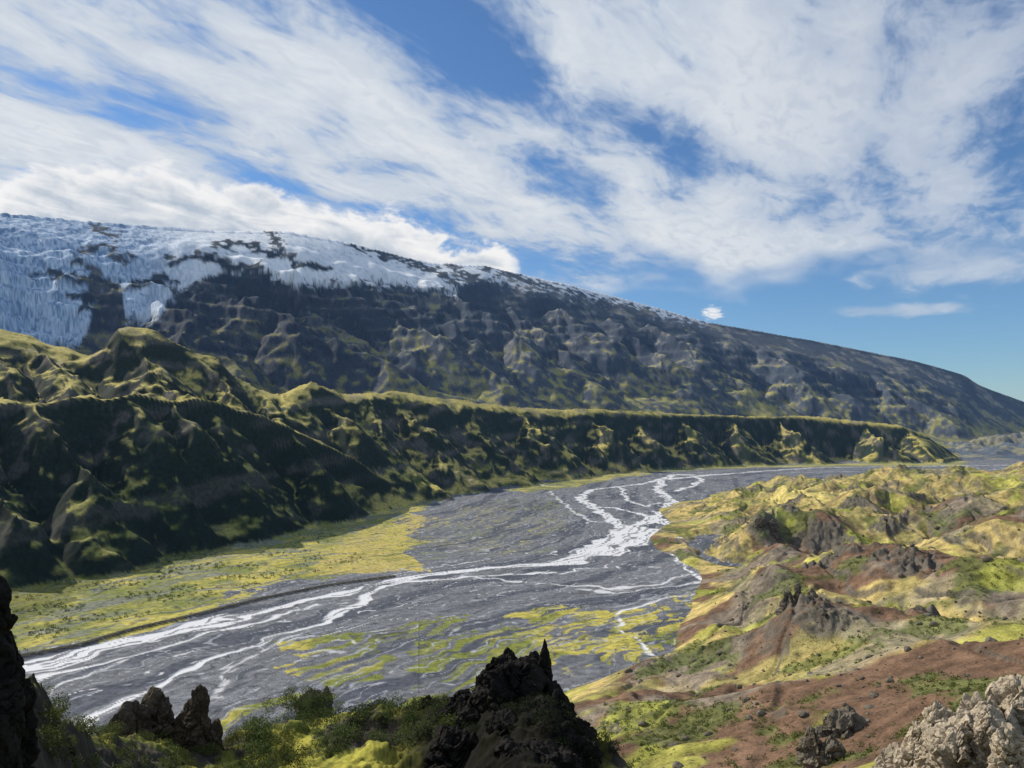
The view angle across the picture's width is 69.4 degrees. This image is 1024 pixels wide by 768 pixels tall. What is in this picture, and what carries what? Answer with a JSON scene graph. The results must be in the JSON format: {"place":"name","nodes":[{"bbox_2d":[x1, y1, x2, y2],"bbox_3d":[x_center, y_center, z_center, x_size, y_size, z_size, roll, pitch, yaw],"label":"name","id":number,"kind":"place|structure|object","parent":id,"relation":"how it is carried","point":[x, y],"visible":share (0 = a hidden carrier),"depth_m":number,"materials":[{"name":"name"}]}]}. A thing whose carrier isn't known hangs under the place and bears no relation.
{"place":"outdoors","nodes":[
{"label":"outdoors","id":0,"kind":"place"},
{"bbox_2d":[0,213,1023,767],"bbox_3d":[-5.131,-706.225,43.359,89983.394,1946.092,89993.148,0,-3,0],"label":"valley terrain","id":1,"kind":"structure","parent":0,"point":[476,467],"depth_m":1654.17,"materials":[{"name":"grey gravel"}]},
{"bbox_2d":[0,575,78,767],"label":"rock pillar","id":2,"kind":"object","parent":1,"relation":"on","point":[19,719],"visible":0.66,"depth_m":24.06,"materials":[{"name":"black stone"}]},
{"bbox_2d":[36,682,272,767],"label":"dwarf birch","id":3,"kind":"object","parent":1,"relation":"on","point":[62,710],"visible":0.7,"depth_m":49.72,"materials":[{"name":"green plant"}]},
{"bbox_2d":[108,684,223,751],"bbox_3d":[-30.549,31.126,63.649,11.258,10.753,8.981,2,-4,-32],"label":"rock knob","id":4,"kind":"object","parent":1,"relation":"on","point":[191,724],"visible":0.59,"depth_m":62.63,"materials":[{"name":"black stone"}]},
{"bbox_2d":[11,527,361,652],"bbox_3d":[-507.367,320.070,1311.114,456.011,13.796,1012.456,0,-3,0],"label":"willow scrub","id":5,"kind":"object","parent":1,"relation":"on","point":[98,583],"visible":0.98,"depth_m":1148.12,"materials":[{"name":"green plant"}]},
{"bbox_2d":[260,683,345,728],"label":"dwarf birch","id":6,"kind":"object","parent":1,"relation":"on","point":[301,705],"visible":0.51,"depth_m":75.11,"materials":[{"name":"green plant"}]},
{"bbox_2d":[295,685,333,719],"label":"bush","id":7,"kind":"object","parent":1,"relation":"on","point":[320,692],"visible":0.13,"depth_m":77.38,"materials":[{"name":"green plant"}]},
{"bbox_2d":[232,691,461,767],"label":"dwarf birch","id":8,"kind":"object","parent":1,"relation":"on","point":[265,723],"visible":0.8,"depth_m":65.64,"materials":[{"name":"green plant"}]},
{"bbox_2d":[359,685,623,767],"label":"dwarf birch","id":9,"kind":"object","parent":1,"relation":"on","point":[514,706],"visible":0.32,"depth_m":58.07,"materials":[{"name":"green plant"}]},
{"bbox_2d":[417,639,601,767],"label":"rock spire","id":10,"kind":"object","parent":1,"relation":"on","point":[500,676],"visible":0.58,"depth_m":60.35,"materials":[{"name":"black stone"}]},
{"bbox_2d":[754,515,782,542],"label":"rock crag","id":11,"kind":"structure","parent":1,"relation":"on","point":[760,521],"depth_m":1380.94,"materials":[{"name":"grey stone"}]},
{"bbox_2d":[775,584,831,614],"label":"rock crag","id":12,"kind":"structure","parent":1,"relation":"on","point":[787,600],"depth_m":726.75,"materials":[{"name":"grey stone"}]},
{"bbox_2d":[589,468,1023,767],"bbox_3d":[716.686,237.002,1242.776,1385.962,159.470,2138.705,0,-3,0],"label":"birch scrub","id":13,"kind":"object","parent":1,"relation":"on","point":[957,619],"visible":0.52,"depth_m":398.59,"materials":[{"name":"green plant"}]},
{"bbox_2d":[795,725,846,767],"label":"rock crag","id":14,"kind":"structure","parent":1,"relation":"on","point":[813,750],"depth_m":268.57,"materials":[{"name":"grey stone"}]},
{"bbox_2d":[814,704,868,739],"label":"rock crag","id":15,"kind":"structure","parent":1,"relation":"on","point":[846,721],"depth_m":292.23,"materials":[{"name":"grey stone"}]},
{"bbox_2d":[872,674,1023,767],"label":"rock outcrop","id":16,"kind":"object","parent":1,"relation":"on","point":[975,730],"visible":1,"depth_m":25.52,"materials":[{"name":"grey stone"}]},
{"bbox_2d":[0,0,1023,401],"label":"sky","id":17,"kind":"structure","parent":0,"point":[845,173],"materials":[{"name":"blue"}]},
{"bbox_2d":[609,500,1023,767],"bbox_3d":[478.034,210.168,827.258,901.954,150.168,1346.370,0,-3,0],"label":"boulder field","id":18,"kind":"structure","parent":0,"point":[761,713],"depth_m":398.06,"materials":[{"name":"grey stone"}]}
]}

